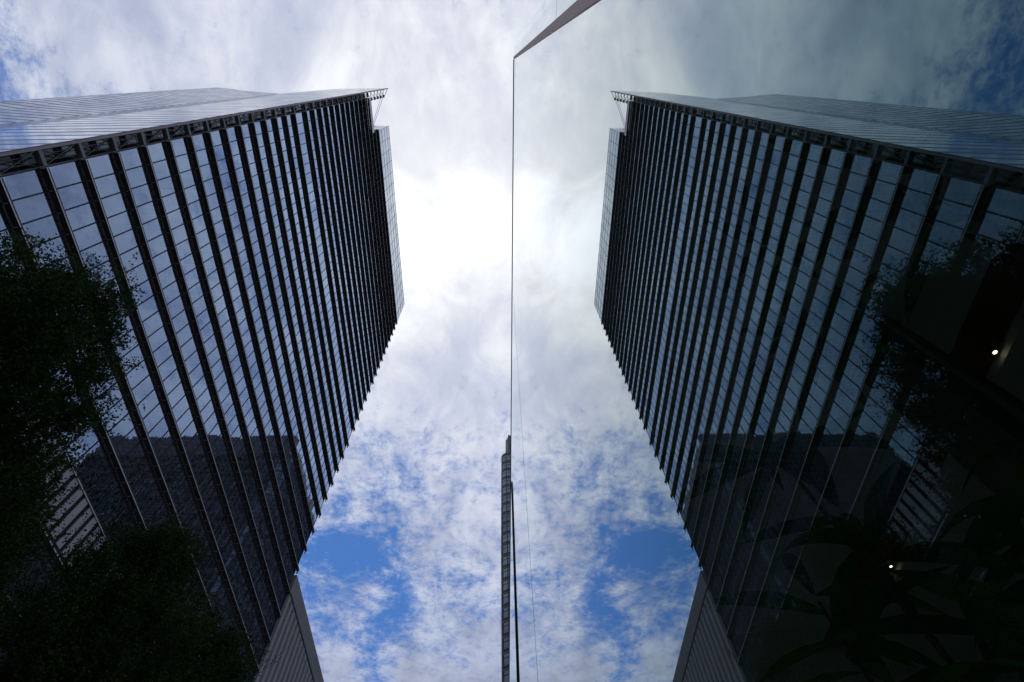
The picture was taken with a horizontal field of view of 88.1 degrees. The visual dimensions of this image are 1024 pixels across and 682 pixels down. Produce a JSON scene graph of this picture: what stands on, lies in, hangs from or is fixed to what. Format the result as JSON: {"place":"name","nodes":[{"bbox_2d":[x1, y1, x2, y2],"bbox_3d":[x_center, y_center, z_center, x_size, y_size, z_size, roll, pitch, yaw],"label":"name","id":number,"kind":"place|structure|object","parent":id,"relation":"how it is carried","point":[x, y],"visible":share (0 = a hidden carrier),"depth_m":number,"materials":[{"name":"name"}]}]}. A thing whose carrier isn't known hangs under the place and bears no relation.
{"place":"outdoors","nodes":[
{"label":"outdoors","id":0,"kind":"place"},
{"bbox_2d":[0,428,91,638],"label":"ginkgo tree","id":1,"kind":"object","parent":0,"point":[9,577],"visible":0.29,"depth_m":15.86,"materials":[{"name":"green plant"}]},
{"bbox_2d":[0,227,145,581],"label":"ginkgo tree","id":2,"kind":"object","parent":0,"point":[39,340],"visible":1,"depth_m":15.57,"materials":[{"name":"green plant"}]},
{"bbox_2d":[0,505,220,681],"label":"ginkgo tree","id":3,"kind":"object","parent":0,"point":[103,627],"visible":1,"depth_m":19.17,"materials":[{"name":"green plant"}]},
{"bbox_2d":[144,598,280,681],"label":"ginkgo tree","id":4,"kind":"object","parent":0,"point":[216,663],"visible":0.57,"depth_m":24.81,"materials":[{"name":"green plant"}]},
{"bbox_2d":[0,0,543,681],"label":"sky","id":5,"kind":"structure","parent":0,"point":[399,573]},
{"label":"ground","id":6,"kind":"structure","parent":0,"visible":0},
{"bbox_2d":[0,87,403,681],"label":"office tower","id":7,"kind":"structure","parent":6,"relation":"on","point":[257,232],"depth_m":66.42,"materials":[{"name":"glass"}]},
{"bbox_2d":[252,575,323,681],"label":"grey building","id":8,"kind":"structure","parent":6,"relation":"on","point":[292,640],"depth_m":85.18,"materials":[{"name":"concrete"}]},
{"bbox_2d":[501,435,510,681],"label":"street tower","id":9,"kind":"structure","parent":6,"relation":"on","point":[505,519],"depth_m":140.63,"materials":[{"name":"glass"}]},
{"bbox_2d":[509,0,1023,681],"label":"glass fronted building","id":10,"kind":"structure","parent":6,"relation":"on","point":[641,130],"depth_m":8.08,"materials":[{"name":"glass"}]},
{"bbox_2d":[509,283,537,681],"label":"window pane","id":11,"kind":"structure","parent":10,"relation":"in","point":[526,647],"depth_m":7.69,"materials":[{"name":"clear glass"}]},
{"bbox_2d":[514,0,556,55],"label":"window pane","id":12,"kind":"structure","parent":10,"relation":"in","point":[545,15],"depth_m":4.01,"materials":[{"name":"clear glass"}]},
{"bbox_2d":[556,0,576,18],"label":"window pane","id":13,"kind":"structure","parent":10,"relation":"in","point":[562,5],"depth_m":2.50,"materials":[{"name":"clear glass"}]},
{"bbox_2d":[512,0,719,681],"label":"window pane","id":14,"kind":"structure","parent":10,"relation":"in","point":[607,106],"depth_m":1.42,"materials":[{"name":"clear glass"}]},
{"bbox_2d":[688,331,1023,681],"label":"potted plant","id":15,"kind":"object","parent":10,"relation":"on","point":[993,624],"visible":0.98,"depth_m":1.56,"materials":[{"name":"green plant"}]},
{"bbox_2d":[698,71,1023,470],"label":"potted plant","id":16,"kind":"object","parent":10,"relation":"on","point":[860,214],"visible":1,"depth_m":1.61,"materials":[{"name":"green plant"}]},
{"bbox_2d":[890,438,1023,681],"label":"potted plant","id":17,"kind":"object","parent":10,"relation":"on","point":[992,585],"visible":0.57,"depth_m":1.92,"materials":[{"name":"green plant"}]},
{"bbox_2d":[989,348,997,354],"bbox_3d":[12.473,0.272,13.711,0.170,0.099,0.166,0,-63,-1],"label":"ceiling lamp","id":18,"kind":"object","parent":10,"relation":"attached to","point":[993,351],"visible":1,"depth_m":13.68,"materials":[{"name":"metal"}]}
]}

